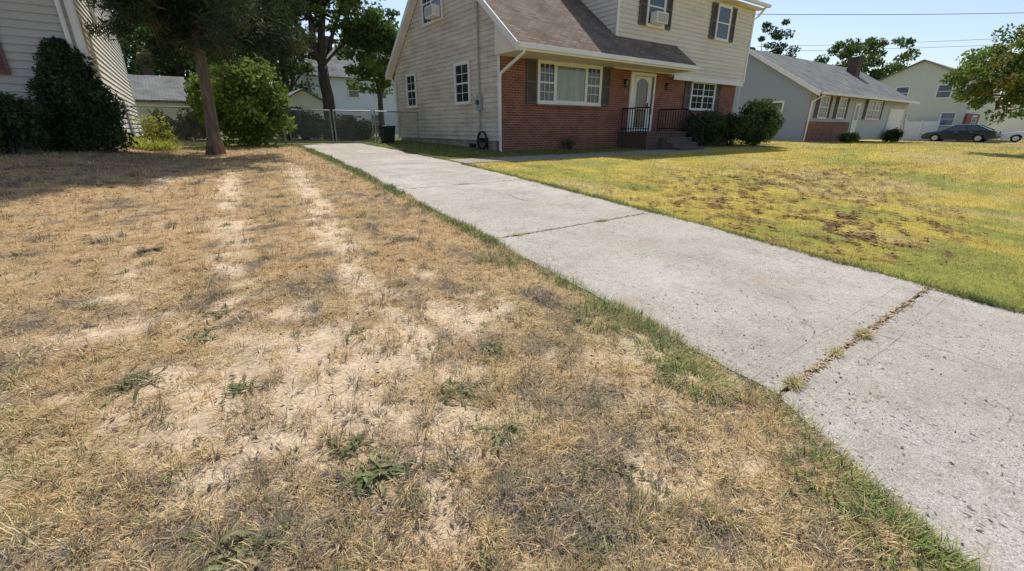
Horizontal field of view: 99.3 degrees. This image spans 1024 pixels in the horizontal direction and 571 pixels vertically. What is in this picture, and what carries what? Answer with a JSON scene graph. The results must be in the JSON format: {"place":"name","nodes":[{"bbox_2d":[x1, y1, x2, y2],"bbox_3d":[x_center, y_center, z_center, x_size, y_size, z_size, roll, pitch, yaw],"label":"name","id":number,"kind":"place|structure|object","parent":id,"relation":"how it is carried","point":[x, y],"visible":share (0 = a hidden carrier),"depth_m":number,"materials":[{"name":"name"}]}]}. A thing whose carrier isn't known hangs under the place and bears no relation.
{"place":"outdoors","nodes":[
{"label":"outdoors","id":0,"kind":"place"},
{"bbox_2d":[0,128,1023,570],"bbox_3d":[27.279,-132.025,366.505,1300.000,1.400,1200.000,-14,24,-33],"label":"ground","id":1,"kind":"structure","parent":0,"point":[316,344],"depth_m":2.91,"materials":[{"name":"soil"}]},
{"bbox_2d":[0,90,53,154],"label":"evergreen shrub","id":2,"kind":"object","parent":1,"relation":"on","point":[19,123],"visible":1,"depth_m":8.34,"materials":[{"name":"green plant"}]},
{"bbox_2d":[0,0,143,151],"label":"grey house","id":3,"kind":"structure","parent":1,"relation":"on","point":[26,26],"depth_m":9.06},
{"bbox_2d":[87,0,99,20],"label":"window","id":4,"kind":"structure","parent":3,"relation":"in","point":[92,11],"depth_m":11.78,"materials":[{"name":"white paint"}]},
{"bbox_2d":[24,35,137,151],"bbox_3d":[-9.513,-4.079,9.489,1.699,2.424,1.377,-14,24,-33],"label":"conical shrub","id":5,"kind":"object","parent":1,"relation":"on","point":[82,106],"visible":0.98,"depth_m":9.25,"materials":[{"name":"green plant"}]},
{"bbox_2d":[83,364,168,408],"bbox_3d":[-1.878,0.480,2.170,0.300,0.054,0.393,0,20,1],"label":"broadleaf weed","id":6,"kind":"object","parent":1,"relation":"on","point":[123,385],"visible":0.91,"depth_m":2.16,"materials":[{"name":"green plant"}]},
{"bbox_2d":[113,10,176,76],"bbox_3d":[-27.402,-15.944,31.029,11.389,9.675,8.697,-14,24,-33],"label":"background tree","id":7,"kind":"object","parent":1,"relation":"on","point":[129,71],"visible":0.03,"depth_m":31.16,"materials":[{"name":"green plant"}]},
{"bbox_2d":[135,245,163,253],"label":"broadleaf weed","id":8,"kind":"object","parent":1,"relation":"on","point":[144,250],"visible":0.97,"depth_m":3.99,"materials":[{"name":"green plant"}]},
{"bbox_2d":[133,109,178,145],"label":"garden shrub","id":9,"kind":"object","parent":1,"relation":"on","point":[164,133],"visible":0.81,"depth_m":12.53,"materials":[{"name":"green plant"}]},
{"bbox_2d":[126,133,188,150],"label":"daylily","id":10,"kind":"object","parent":1,"relation":"on","point":[158,145],"visible":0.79,"depth_m":11.75,"materials":[{"name":"green plant"}]},
{"bbox_2d":[128,54,197,138],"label":"garage","id":11,"kind":"structure","parent":1,"relation":"on","point":[149,88],"depth_m":22.66,"materials":[{"name":"white"}]},
{"bbox_2d":[136,102,192,138],"bbox_3d":[-18.055,-8.449,22.384,2.500,1.800,0.030,-14,24,-33],"label":"garage door","id":12,"kind":"structure","parent":11,"relation":"in","point":[174,112],"depth_m":22.27,"materials":[{"name":"white paint"}]},
{"bbox_2d":[117,19,208,76],"bbox_3d":[-21.867,-14.012,28.403,6.451,8.274,6.409,-14,24,-33],"label":"background tree","id":13,"kind":"object","parent":1,"relation":"on","point":[179,70],"visible":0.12,"depth_m":26.93,"materials":[{"name":"green plant"}]},
{"bbox_2d":[143,108,206,139],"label":"garden shrub","id":14,"kind":"object","parent":1,"relation":"on","point":[187,127],"visible":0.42,"depth_m":20.02,"materials":[{"name":"green plant"}]},
{"bbox_2d":[81,0,317,155],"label":"cedar tree","id":15,"kind":"object","parent":1,"relation":"on","point":[213,36],"visible":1,"depth_m":10.66,"materials":[{"name":"green plant"}]},
{"bbox_2d":[181,325,217,344],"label":"broadleaf weed","id":16,"kind":"object","parent":1,"relation":"on","point":[204,340],"visible":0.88,"depth_m":2.62,"materials":[{"name":"green plant"}]},
{"bbox_2d":[122,100,288,144],"bbox_3d":[-10.043,-5.363,14.613,4.491,1.472,0.064,-14,24,-33],"label":"chain link fence","id":17,"kind":"object","parent":1,"relation":"on","point":[161,107],"visible":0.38,"depth_m":13.90,"materials":[{"name":"metal"}]},
{"bbox_2d":[198,303,233,321],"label":"broadleaf weed","id":18,"kind":"object","parent":1,"relation":"on","point":[216,312],"visible":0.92,"depth_m":2.89,"materials":[{"name":"green plant"}]},
{"bbox_2d":[159,9,288,76],"bbox_3d":[-22.135,-17.353,33.821,9.896,10.858,9.987,-14,24,-33],"label":"background tree","id":19,"kind":"object","parent":1,"relation":"on","point":[241,46],"visible":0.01,"depth_m":33.10,"materials":[{"name":"green plant"}]},
{"bbox_2d":[182,12,285,138],"bbox_3d":[-13.123,-9.850,20.150,4.690,6.068,4.096,6,21,15],"label":"background tree","id":20,"kind":"object","parent":1,"relation":"on","point":[243,51],"visible":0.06,"depth_m":19.52,"materials":[{"name":"green plant"}]},
{"bbox_2d":[183,53,296,145],"bbox_3d":[-8.946,-6.010,14.390,3.142,3.108,2.618,-14,24,-33],"label":"garden shrub","id":21,"kind":"object","parent":1,"relation":"on","point":[259,110],"visible":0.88,"depth_m":13.97,"materials":[{"name":"green plant"}]},
{"bbox_2d":[217,374,268,404],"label":"broadleaf weed","id":22,"kind":"object","parent":1,"relation":"on","point":[240,385],"visible":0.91,"depth_m":2.20,"materials":[{"name":"green plant"}]},
{"bbox_2d":[200,516,296,570],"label":"broadleaf weed","id":23,"kind":"object","parent":1,"relation":"on","point":[259,541],"visible":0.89,"depth_m":1.42,"materials":[{"name":"green plant"}]},
{"bbox_2d":[251,3,318,96],"bbox_3d":[-17.919,-16.933,34.180,5.873,9.820,6.473,-14,24,-33],"label":"background tree","id":24,"kind":"object","parent":1,"relation":"on","point":[303,67],"visible":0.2,"depth_m":34.33,"materials":[{"name":"green plant"}]},
{"bbox_2d":[274,106,313,138],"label":"garden shrub","id":25,"kind":"object","parent":1,"relation":"on","point":[292,113],"visible":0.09,"depth_m":22.43,"materials":[{"name":"green plant"}]},
{"bbox_2d":[273,110,333,140],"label":"garden shrub","id":26,"kind":"object","parent":1,"relation":"on","point":[303,120],"visible":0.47,"depth_m":20.02,"materials":[{"name":"green plant"}]},
{"bbox_2d":[285,108,334,144],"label":"chain link gate","id":27,"kind":"structure","parent":1,"relation":"on","point":[309,110],"depth_m":16.29,"materials":[{"name":"metal"}]},
{"bbox_2d":[287,88,335,136],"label":"shed","id":28,"kind":"structure","parent":1,"relation":"on","point":[303,98],"depth_m":28.50,"materials":[{"name":"white"}]},
{"bbox_2d":[291,106,317,136],"bbox_3d":[-13.606,-10.854,28.860,1.600,1.900,0.030,-14,24,-33],"label":"door","id":29,"kind":"structure","parent":28,"relation":"in","point":[316,108],"depth_m":28.69,"materials":[{"name":"white paint"}]},
{"bbox_2d":[240,0,399,129],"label":"maple tree","id":30,"kind":"object","parent":1,"relation":"on","point":[376,29],"visible":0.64,"depth_m":22.56,"materials":[{"name":"green plant"}]},
{"bbox_2d":[325,26,359,49],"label":"background tree","id":31,"kind":"object","parent":1,"relation":"on","point":[328,28],"visible":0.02,"depth_m":56.10,"materials":[{"name":"green plant"}]},
{"bbox_2d":[288,36,397,133],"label":"white house","id":32,"kind":"structure","parent":1,"relation":"on","point":[346,99],"depth_m":38.46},
{"bbox_2d":[347,83,359,98],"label":"window","id":33,"kind":"structure","parent":32,"relation":"in","point":[351,94],"depth_m":38.19,"materials":[{"name":"glass"}]},
{"bbox_2d":[370,114,378,128],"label":"window","id":34,"kind":"structure","parent":32,"relation":"in","point":[376,117],"depth_m":39.88,"materials":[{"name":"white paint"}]},
{"bbox_2d":[375,84,387,99],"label":"window","id":35,"kind":"structure","parent":32,"relation":"in","point":[384,96],"depth_m":39.73,"materials":[{"name":"white paint"}]},
{"bbox_2d":[317,432,378,463],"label":"broadleaf weed","id":36,"kind":"object","parent":1,"relation":"on","point":[349,447],"visible":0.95,"depth_m":1.85,"materials":[{"name":"green plant"}]},
{"bbox_2d":[326,112,378,140],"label":"garden shrub","id":37,"kind":"object","parent":1,"relation":"on","point":[363,131],"visible":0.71,"depth_m":19.92,"materials":[{"name":"green plant"}]},
{"bbox_2d":[332,109,374,143],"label":"chain link gate","id":38,"kind":"structure","parent":1,"relation":"on","point":[368,123],"depth_m":17.17,"materials":[{"name":"metal"}]},
{"bbox_2d":[342,323,365,343],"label":"broadleaf weed","id":39,"kind":"object","parent":1,"relation":"on","point":[351,331],"visible":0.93,"depth_m":2.73,"materials":[{"name":"green plant"}]},
{"bbox_2d":[334,1,398,135],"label":"background tree","id":40,"kind":"object","parent":1,"relation":"on","point":[362,73],"visible":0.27,"depth_m":27.38,"materials":[{"name":"green plant"}]},
{"bbox_2d":[330,446,424,504],"bbox_3d":[-0.522,0.736,1.722,0.301,0.050,0.296,14,24,33],"label":"broadleaf weed","id":41,"kind":"object","parent":1,"relation":"on","point":[365,475],"visible":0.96,"depth_m":1.71,"materials":[{"name":"green plant"}]},
{"bbox_2d":[378,126,395,142],"bbox_3d":[-5.030,-6.099,17.558,0.560,0.660,0.560,-14,24,-33],"label":"trash bin","id":42,"kind":"object","parent":1,"relation":"on","point":[387,133],"visible":0.91,"depth_m":17.38,"materials":[{"name":"black plastic"}]},
{"bbox_2d":[373,110,419,142],"bbox_3d":[-4.790,-6.594,18.197,1.938,1.340,0.064,-14,24,-33],"label":"chain link fence","id":43,"kind":"object","parent":1,"relation":"on","point":[405,119],"visible":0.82,"depth_m":18.25,"materials":[{"name":"metal"}]},
{"bbox_2d":[385,234,414,242],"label":"broadleaf weed","id":44,"kind":"object","parent":1,"relation":"on","point":[395,238],"visible":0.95,"depth_m":4.55,"materials":[{"name":"green plant"}]},
{"bbox_2d":[434,375,496,408],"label":"broadleaf weed","id":45,"kind":"object","parent":1,"relation":"on","point":[458,389],"visible":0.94,"depth_m":2.23,"materials":[{"name":"green plant"}]},
{"bbox_2d":[471,341,515,358],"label":"broadleaf weed","id":46,"kind":"object","parent":1,"relation":"on","point":[487,344],"visible":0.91,"depth_m":2.61,"materials":[{"name":"green plant"}]},
{"bbox_2d":[0,142,991,570],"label":"dry grass","id":47,"kind":"structure","parent":1,"relation":"on","point":[524,504],"depth_m":1.81,"materials":[{"name":"plant"}]},
{"bbox_2d":[469,418,526,453],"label":"broadleaf weed","id":48,"kind":"object","parent":1,"relation":"on","point":[499,437],"visible":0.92,"depth_m":1.95,"materials":[{"name":"green plant"}]},
{"bbox_2d":[474,246,524,267],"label":"grass clump","id":49,"kind":"object","parent":1,"relation":"on","point":[489,254],"visible":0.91,"depth_m":4.13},
{"bbox_2d":[561,134,578,149],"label":"plant","id":50,"kind":"object","parent":1,"relation":"on","point":[569,143],"visible":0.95,"depth_m":15.54,"materials":[{"name":"green plant"}]},
{"bbox_2d":[385,0,770,151],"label":"brick house","id":51,"kind":"structure","parent":1,"relation":"on","point":[553,72],"depth_m":16.07,"materials":[{"name":"brick"}]},
{"bbox_2d":[405,72,417,107],"bbox_3d":[-4.321,-8.340,18.644,0.085,1.350,1.000,-14,24,-33],"label":"window","id":52,"kind":"structure","parent":51,"relation":"in","point":[410,79],"depth_m":18.63,"materials":[{"name":"white paint"}]},
{"bbox_2d":[424,4,439,19],"bbox_3d":[-2.882,-9.859,15.662,0.313,0.360,0.650,-14,24,-33],"label":"window air conditioner","id":53,"kind":"object","parent":51,"relation":"attached to","point":[431,11],"depth_m":15.48,"materials":[{"name":"white paint"}]},
{"bbox_2d":[420,0,443,27],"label":"window","id":54,"kind":"structure","parent":51,"relation":"in","point":[425,22],"depth_m":16.12,"materials":[{"name":"white paint"}]},
{"bbox_2d":[453,60,470,104],"bbox_3d":[-1.768,-7.118,15.321,0.085,1.380,1.070,-14,24,-33],"label":"window","id":55,"kind":"structure","parent":51,"relation":"in","point":[462,79],"depth_m":15.31,"materials":[{"name":"white paint"}]},
{"bbox_2d":[475,0,481,145],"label":"electrical conduit","id":56,"kind":"object","parent":51,"relation":"attached to","point":[478,101],"visible":1,"depth_m":14.48,"materials":[{"name":"grey metal"}]},
{"bbox_2d":[477,131,488,149],"bbox_3d":[-1.020,-4.898,14.885,0.230,0.746,0.640,-14,24,-33],"label":"hose reel","id":57,"kind":"object","parent":51,"relation":"attached to","point":[485,139],"visible":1,"depth_m":14.76,"materials":[{"name":"rubber"}]},
{"bbox_2d":[536,59,602,105],"bbox_3d":[2.078,-7.057,15.242,3.030,1.360,0.085,-14,24,-33],"label":"window","id":58,"kind":"structure","parent":51,"relation":"in","point":[558,83],"depth_m":15.20,"materials":[{"name":"glass"}]},
{"bbox_2d":[626,71,656,131],"bbox_3d":[5.226,-7.368,17.534,1.500,2.200,0.100,-14,24,-33],"label":"door","id":59,"kind":"structure","parent":51,"relation":"in","point":[649,82],"depth_m":17.47,"materials":[{"name":"paint"}]},
{"bbox_2d":[637,86,644,98],"bbox_3d":[5.176,-7.712,17.396,0.475,0.470,0.014,-14,24,-33],"label":"wreath","id":60,"kind":"object","parent":59,"relation":"attached to","point":[643,88],"visible":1,"depth_m":17.38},
{"bbox_2d":[645,0,666,29],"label":"window","id":61,"kind":"structure","parent":51,"relation":"in","point":[653,5],"depth_m":16.23,"materials":[{"name":"white paint"}]},
{"bbox_2d":[650,11,668,24],"bbox_3d":[5.510,-9.980,16.230,0.670,0.360,0.313,-14,24,-33],"label":"window air conditioner","id":62,"kind":"object","parent":51,"relation":"attached to","point":[659,18],"depth_m":16.10,"materials":[{"name":"white paint"}]},
{"bbox_2d":[688,81,716,110],"bbox_3d":[8.676,-8.597,19.745,1.920,1.220,0.085,-14,24,-33],"label":"window","id":63,"kind":"structure","parent":51,"relation":"in","point":[702,95],"depth_m":19.74,"materials":[{"name":"white paint"}]},
{"bbox_2d":[713,3,732,42],"bbox_3d":[9.122,-11.307,18.741,1.060,1.360,0.085,-14,24,-33],"label":"window","id":64,"kind":"structure","parent":51,"relation":"in","point":[724,16],"depth_m":18.76,"materials":[{"name":"white paint"}]},
{"bbox_2d":[767,13,1002,14],"bbox_3d":[26.899,-13.920,21.683,32.720,1.284,0.024,-2,20,-5],"label":"overhead wire","id":65,"kind":"object","parent":51,"relation":"attached to","point":[872,14],"visible":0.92,"depth_m":21.04,"materials":[{"name":"black metal"}]},
{"bbox_2d":[566,522,615,570],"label":"broadleaf weed","id":66,"kind":"object","parent":1,"relation":"on","point":[591,548],"visible":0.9,"depth_m":1.46,"materials":[{"name":"green plant"}]},
{"bbox_2d":[566,297,631,333],"bbox_3d":[0.588,0.209,3.041,0.510,0.144,0.491,8,22,22],"label":"grass clump","id":67,"kind":"object","parent":1,"relation":"on","point":[589,309],"visible":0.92,"depth_m":3.06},
{"bbox_2d":[615,456,649,491],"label":"broadleaf weed","id":68,"kind":"object","parent":1,"relation":"on","point":[631,473],"visible":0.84,"depth_m":1.78,"materials":[{"name":"green plant"}]},
{"bbox_2d":[626,332,698,374],"bbox_3d":[0.880,0.402,2.626,0.411,0.130,0.440,-3,20,-8],"label":"grass clump","id":69,"kind":"object","parent":1,"relation":"on","point":[661,342],"visible":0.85,"depth_m":2.67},
{"bbox_2d":[645,351,748,409],"bbox_3d":[1.011,0.494,2.405,0.479,0.138,0.603,-14,24,-33],"label":"grass clump","id":70,"kind":"object","parent":1,"relation":"on","point":[680,366],"visible":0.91,"depth_m":2.41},
{"bbox_2d":[683,108,729,145],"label":"rounded bush","id":71,"kind":"object","parent":1,"relation":"on","point":[712,126],"visible":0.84,"depth_m":18.83,"materials":[{"name":"green plant"}]},
{"bbox_2d":[717,112,755,145],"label":"rounded bush","id":72,"kind":"object","parent":1,"relation":"on","point":[740,130],"visible":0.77,"depth_m":19.19,"materials":[{"name":"green plant"}]},
{"bbox_2d":[737,98,785,145],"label":"rounded bush","id":73,"kind":"object","parent":1,"relation":"on","point":[764,115],"visible":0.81,"depth_m":19.50,"materials":[{"name":"green plant"}]},
{"bbox_2d":[750,19,801,57],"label":"background tree","id":74,"kind":"object","parent":1,"relation":"on","point":[775,35],"visible":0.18,"depth_m":48.07,"materials":[{"name":"green plant"}]},
{"bbox_2d":[607,161,994,262],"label":"dead leaves","id":75,"kind":"object","parent":1,"relation":"on","point":[836,225],"visible":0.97,"depth_m":7.23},
{"bbox_2d":[768,438,891,529],"bbox_3d":[1.299,0.789,1.773,0.421,0.145,0.465,-14,24,-33],"label":"grass clump","id":76,"kind":"object","parent":1,"relation":"on","point":[820,456],"visible":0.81,"depth_m":1.78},
{"bbox_2d":[836,131,860,142],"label":"rounded bush","id":77,"kind":"object","parent":1,"relation":"on","point":[849,137],"visible":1,"depth_m":26.80,"materials":[{"name":"green plant"}]},
{"bbox_2d":[813,36,921,79],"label":"background tree","id":78,"kind":"object","parent":1,"relation":"on","point":[869,45],"visible":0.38,"depth_m":52.40,"materials":[{"name":"green plant"}]},
{"bbox_2d":[882,127,904,142],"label":"rounded bush","id":79,"kind":"object","parent":1,"relation":"on","point":[895,135],"visible":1,"depth_m":33.79,"materials":[{"name":"green plant"}]},
{"bbox_2d":[816,484,992,570],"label":"grass clump","id":80,"kind":"object","parent":1,"relation":"on","point":[933,542],"visible":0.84,"depth_m":1.55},
{"bbox_2d":[901,120,940,140],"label":"vinyl fence","id":81,"kind":"object","parent":1,"relation":"on","point":[916,132],"visible":0.91,"depth_m":41.32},
{"bbox_2d":[939,23,1023,125],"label":"maple tree","id":82,"kind":"object","parent":1,"relation":"on","point":[1003,67],"visible":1,"depth_m":19.96,"materials":[{"name":"green plant"}]},
{"bbox_2d":[989,78,1011,109],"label":"background tree","id":83,"kind":"object","parent":1,"relation":"on","point":[1000,98],"visible":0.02,"depth_m":71.10,"materials":[{"name":"green plant"}]},
{"bbox_2d":[988,104,1023,135],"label":"distant house","id":84,"kind":"structure","parent":1,"relation":"on","point":[1010,125],"depth_m":52.84,"materials":[{"name":"white"}]},
{"bbox_2d":[999,131,1023,141],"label":"parked car","id":85,"kind":"object","parent":1,"relation":"on","point":[1017,137],"visible":0.91,"depth_m":37.10,"materials":[{"name":"white paint"}]},
{"bbox_2d":[112,0,1023,106],"label":"sky","id":86,"kind":"structure","parent":0,"point":[952,20],"materials":[{"name":"blue"}]},
{"bbox_2d":[448,149,713,163],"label":"path","id":87,"kind":"structure","parent":0,"point":[506,159],"depth_m":13.01,"materials":[{"name":"concrete"}]},
{"bbox_2d":[295,143,1023,570],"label":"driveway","id":88,"kind":"structure","parent":0,"point":[921,415],"depth_m":3.07,"materials":[{"name":"concrete"}]},
{"bbox_2d":[0,152,1020,570],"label":"leaf litter","id":89,"kind":"object","parent":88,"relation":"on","point":[822,364],"visible":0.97,"depth_m":1.83,"materials":[{"name":"plant"}]},
{"bbox_2d":[778,372,810,394],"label":"joint tuft","id":90,"kind":"object","parent":88,"relation":"on","point":[791,380],"visible":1,"depth_m":2.41,"materials":[{"name":"yellow plant"}]},
{"bbox_2d":[826,344,844,359],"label":"joint tuft","id":91,"kind":"object","parent":88,"relation":"on","point":[835,351],"visible":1,"depth_m":2.73,"materials":[{"name":"yellow plant"}]},
{"bbox_2d":[852,327,876,340],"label":"joint tuft","id":92,"kind":"object","parent":88,"relation":"on","point":[860,331],"visible":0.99,"depth_m":2.96,"materials":[{"name":"yellow plant"}]},
{"bbox_2d":[366,139,1023,313],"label":"yellow grass","id":93,"kind":"structure","parent":0,"point":[981,298],"depth_m":8.63,"materials":[{"name":"plant"}]},
{"bbox_2d":[732,49,919,141],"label":"ranch house","id":94,"kind":"structure","parent":0,"point":[818,101],"depth_m":28.42,"materials":[{"name":"paint"}]},
{"bbox_2d":[773,101,784,118],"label":"window","id":95,"kind":"structure","parent":94,"relation":"in","point":[779,103],"depth_m":27.21,"materials":[{"name":"white paint"}]},
{"bbox_2d":[816,95,830,118],"bbox_3d":[19.384,-11.095,27.033,1.340,1.340,0.085,-14,24,-33],"label":"window","id":96,"kind":"structure","parent":94,"relation":"in","point":[825,100],"depth_m":27.07,"materials":[{"name":"white paint"}]},
{"bbox_2d":[835,97,847,118],"bbox_3d":[21.695,-11.664,28.600,1.240,1.340,0.085,-14,24,-33],"label":"window","id":97,"kind":"structure","parent":94,"relation":"in","point":[843,100],"depth_m":28.62,"materials":[{"name":"white paint"}]},
{"bbox_2d":[849,103,861,132],"bbox_3d":[23.979,-11.621,30.385,0.950,2.100,0.050,-14,24,-33],"label":"door","id":98,"kind":"structure","parent":94,"relation":"in","point":[858,105],"depth_m":30.29,"materials":[{"name":"white paint"}]},
{"bbox_2d":[864,100,882,119],"bbox_3d":[26.562,-12.862,31.899,2.840,1.340,0.085,-14,24,-33],"label":"window","id":99,"kind":"structure","parent":94,"relation":"in","point":[874,107],"depth_m":31.89,"materials":[{"name":"white paint"}]},
{"bbox_2d":[882,108,904,138],"bbox_3d":[30.813,-13.020,35.118,3.400,2.300,0.055,-14,24,-33],"label":"garage door","id":100,"kind":"structure","parent":94,"relation":"in","point":[895,116],"depth_m":34.79,"materials":[{"name":"white paint"}]},
{"bbox_2d":[757,38,1003,46],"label":"overhead wire","id":101,"kind":"object","parent":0,"point":[875,43],"visible":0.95,"depth_m":40.70,"materials":[{"name":"black metal"}]},
{"bbox_2d":[806,44,1007,50],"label":"overhead wire","id":102,"kind":"object","parent":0,"point":[895,48],"visible":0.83,"depth_m":40.84,"materials":[{"name":"black metal"}]},
{"bbox_2d":[878,59,1001,140],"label":"ivory house","id":103,"kind":"structure","parent":0,"point":[924,86],"depth_m":41.02,"materials":[{"name":"paint"}]},
{"bbox_2d":[895,86,910,96],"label":"window","id":104,"kind":"structure","parent":103,"relation":"in","point":[905,90],"depth_m":42.25,"materials":[{"name":"glass"}]},
{"bbox_2d":[903,113,908,125],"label":"window","id":105,"kind":"structure","parent":103,"relation":"in","point":[906,116],"depth_m":42.59,"materials":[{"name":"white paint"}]},
{"bbox_2d":[934,84,953,98],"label":"window","id":106,"kind":"structure","parent":103,"relation":"in","point":[942,92],"depth_m":40.13,"materials":[{"name":"glass"}]},
{"bbox_2d":[939,112,957,125],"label":"window","id":107,"kind":"structure","parent":103,"relation":"in","point":[947,118],"depth_m":40.28,"materials":[{"name":"white paint"}]},
{"bbox_2d":[970,115,977,123],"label":"window","id":108,"kind":"structure","parent":103,"relation":"in","point":[974,117],"depth_m":40.79,"materials":[{"name":"white paint"}]},
{"bbox_2d":[920,141,1023,144],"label":"driveway","id":109,"kind":"structure","parent":0,"point":[975,142],"depth_m":37.08,"materials":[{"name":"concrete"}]},
{"bbox_2d":[921,124,1001,141],"bbox_3d":[39.237,-13.344,38.034,2.040,1.470,4.795,-13,24,-32],"label":"parked car","id":110,"kind":"object","parent":109,"relation":"on","point":[973,132],"visible":0.97,"depth_m":37.23,"materials":[{"name":"blue paint"}]}
]}

